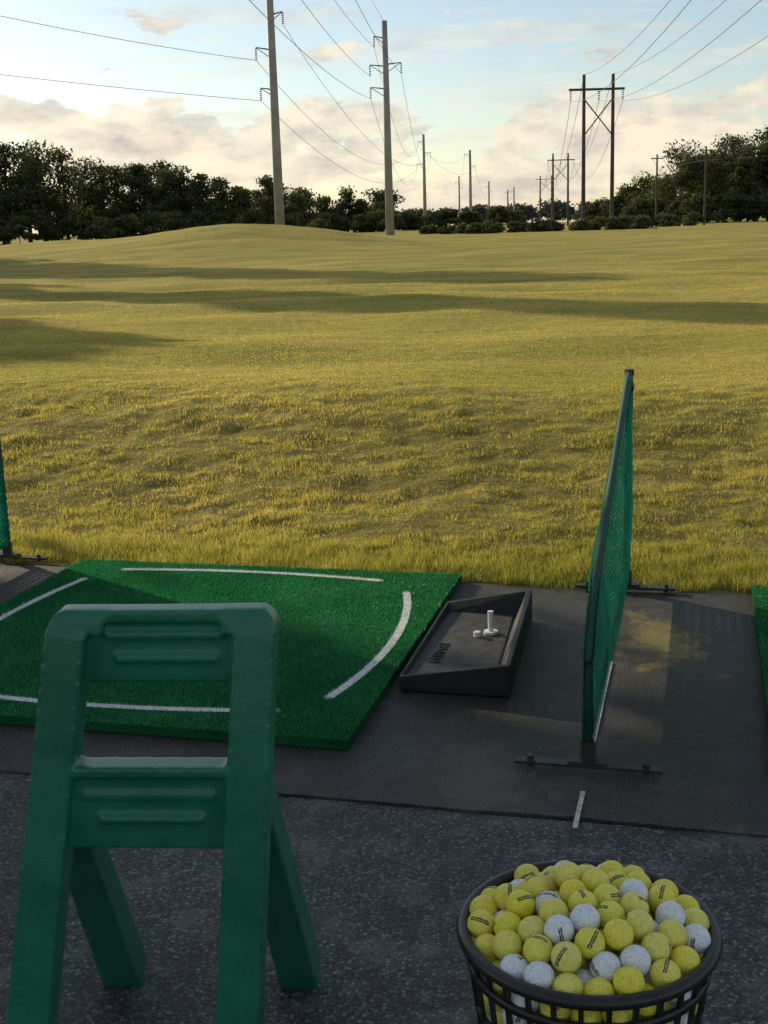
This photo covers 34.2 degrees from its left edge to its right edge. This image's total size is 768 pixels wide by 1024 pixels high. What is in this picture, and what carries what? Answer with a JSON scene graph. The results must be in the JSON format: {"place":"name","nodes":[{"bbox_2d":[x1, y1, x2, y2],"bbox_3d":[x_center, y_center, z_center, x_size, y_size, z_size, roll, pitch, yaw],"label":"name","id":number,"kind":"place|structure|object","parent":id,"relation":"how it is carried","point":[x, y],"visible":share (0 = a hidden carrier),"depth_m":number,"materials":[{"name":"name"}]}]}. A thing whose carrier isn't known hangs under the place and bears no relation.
{"place":"outdoors","nodes":[
{"label":"outdoors","id":0,"kind":"place"},
{"bbox_2d":[0,217,767,593],"bbox_3d":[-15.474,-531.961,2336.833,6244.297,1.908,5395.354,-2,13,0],"label":"ground","id":1,"kind":"structure","parent":0,"point":[234,255],"depth_m":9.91,"materials":[{"name":"green plant"}]},
{"bbox_2d":[0,139,317,244],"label":"tree line","id":2,"kind":"object","parent":1,"relation":"on","point":[82,213],"visible":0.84,"depth_m":214.96,"materials":[{"name":"green plant"}]},
{"bbox_2d":[255,0,284,224],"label":"transmission pole","id":3,"kind":"object","parent":1,"relation":"on","point":[277,162],"visible":0.98,"depth_m":133.47,"materials":[{"name":"metal"}]},
{"bbox_2d":[0,0,767,198],"bbox_3d":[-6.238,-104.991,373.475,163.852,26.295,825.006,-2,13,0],"label":"power lines","id":4,"kind":"object","parent":3,"relation":"attached to","point":[405,97],"visible":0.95,"depth_m":129.00,"materials":[{"name":"metal"}]},
{"bbox_2d":[24,197,607,230],"bbox_3d":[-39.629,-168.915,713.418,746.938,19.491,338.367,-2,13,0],"label":"distant tree line","id":5,"kind":"object","parent":1,"relation":"on","point":[560,210],"visible":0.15,"depth_m":819.96,"materials":[{"name":"green plant"}]},
{"bbox_2d":[0,563,750,593],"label":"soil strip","id":6,"kind":"object","parent":1,"relation":"on","point":[462,582],"visible":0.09,"depth_m":4.99,"materials":[{"name":"brown soil"}]},
{"bbox_2d":[369,20,401,234],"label":"transmission pole","id":7,"kind":"object","parent":1,"relation":"on","point":[389,214],"visible":0.96,"depth_m":153.11,"materials":[{"name":"metal"}]},
{"bbox_2d":[272,183,526,232],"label":"tree line","id":8,"kind":"object","parent":1,"relation":"on","point":[371,218],"visible":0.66,"depth_m":289.44,"materials":[{"name":"green plant"}]},
{"bbox_2d":[417,134,430,215],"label":"transmission pole","id":9,"kind":"object","parent":1,"relation":"on","point":[424,179],"visible":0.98,"depth_m":347.60,"materials":[{"name":"metal"}]},
{"bbox_2d":[455,176,462,213],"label":"transmission pole","id":10,"kind":"object","parent":1,"relation":"on","point":[459,188],"visible":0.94,"depth_m":678.37,"materials":[{"name":"metal"}]},
{"bbox_2d":[464,150,475,210],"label":"transmission pole","id":11,"kind":"object","parent":1,"relation":"on","point":[470,190],"visible":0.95,"depth_m":435.30,"materials":[{"name":"metal"}]},
{"bbox_2d":[488,181,489,207],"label":"transmission pole","id":12,"kind":"object","parent":1,"relation":"on","point":[488,194],"visible":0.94,"depth_m":775.62,"materials":[{"name":"metal"}]},
{"bbox_2d":[307,210,700,233],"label":"shrubs","id":13,"kind":"object","parent":1,"relation":"on","point":[643,221],"visible":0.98,"depth_m":143.12,"materials":[{"name":"green plant"}]},
{"bbox_2d":[509,187,514,210],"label":"transmission pole","id":14,"kind":"object","parent":1,"relation":"on","point":[513,198],"visible":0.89,"depth_m":591.98,"materials":[{"name":"metal"}]},
{"bbox_2d":[536,175,551,219],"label":"wooden frame pylon","id":15,"kind":"object","parent":1,"relation":"on","point":[540,179],"visible":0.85,"depth_m":543.22,"materials":[{"name":"brown wood"}]},
{"bbox_2d":[547,153,574,225],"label":"wooden frame pylon","id":16,"kind":"object","parent":1,"relation":"on","point":[553,160],"visible":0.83,"depth_m":324.19,"materials":[{"name":"brown wood"}]},
{"bbox_2d":[569,74,624,219],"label":"wooden frame pylon","id":17,"kind":"object","parent":1,"relation":"on","point":[584,89],"visible":0.94,"depth_m":146.76,"materials":[{"name":"brown wood"}]},
{"bbox_2d":[651,154,662,219],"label":"utility pole","id":18,"kind":"object","parent":1,"relation":"on","point":[656,158],"visible":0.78,"depth_m":184.00,"materials":[{"name":"brown wood"}]},
{"bbox_2d":[585,125,767,223],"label":"tree line","id":19,"kind":"object","parent":1,"relation":"on","point":[736,189],"visible":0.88,"depth_m":233.31,"materials":[{"name":"green plant"}]},
{"bbox_2d":[700,146,712,224],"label":"utility pole","id":20,"kind":"object","parent":1,"relation":"on","point":[704,213],"visible":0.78,"depth_m":174.46,"materials":[{"name":"brown wood"}]},
{"bbox_2d":[0,772,767,1023],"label":"asphalt pavement","id":21,"kind":"structure","parent":0,"point":[388,891],"depth_m":2.66,"materials":[{"name":"grey asphalt"}]},
{"bbox_2d":[5,603,320,1023],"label":"golf bag stand","id":22,"kind":"object","parent":21,"relation":"on","point":[84,813],"visible":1,"depth_m":1.90,"materials":[{"name":"green plastic"}]},
{"bbox_2d":[456,860,722,1023],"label":"ball basket","id":23,"kind":"object","parent":21,"relation":"on","point":[581,942],"visible":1,"depth_m":1.74,"materials":[{"name":"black plastic"}]},
{"bbox_2d":[0,564,767,836],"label":"tee pavement","id":24,"kind":"structure","parent":0,"point":[684,704],"depth_m":3.51,"materials":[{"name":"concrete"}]},
{"bbox_2d":[0,439,48,561],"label":"bay divider","id":25,"kind":"object","parent":24,"relation":"on","point":[6,544],"visible":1,"depth_m":5.51,"materials":[{"name":"fabric"}]},
{"bbox_2d":[0,558,461,749],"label":"tee mat","id":26,"kind":"object","parent":24,"relation":"on","point":[349,641],"visible":0.74,"depth_m":4.29,"materials":[{"name":"green plastic"}]},
{"bbox_2d":[399,590,531,696],"bbox_3d":[0.306,0.415,4.166,0.345,0.114,0.770,2,13,14],"label":"ball tray","id":27,"kind":"object","parent":24,"relation":"on","point":[472,646],"visible":1,"depth_m":4.09,"materials":[{"name":"black rubber"}]},
{"bbox_2d":[572,661,612,827],"bbox_3d":[0.593,0.616,3.504,0.013,0.001,1.170,2,13,14],"label":"painted bay line","id":28,"kind":"object","parent":24,"relation":"on","point":[578,809],"visible":0.7,"depth_m":3.11,"materials":[{"name":"white paint"}]},
{"bbox_2d":[514,369,676,774],"bbox_3d":[0.721,0.071,3.951,0.380,0.854,1.710,2,13,14],"label":"bay divider","id":29,"kind":"object","parent":24,"relation":"on","point":[601,600],"visible":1,"depth_m":3.55,"materials":[{"name":"fabric"}]},
{"bbox_2d":[752,584,767,723],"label":"tee mat","id":30,"kind":"object","parent":24,"relation":"on","point":[760,598],"visible":1,"depth_m":4.26,"materials":[{"name":"green plastic"}]},
{"bbox_2d":[0,0,767,232],"label":"sky","id":31,"kind":"structure","parent":0,"point":[491,79],"materials":[{"name":"blue"}]}
]}

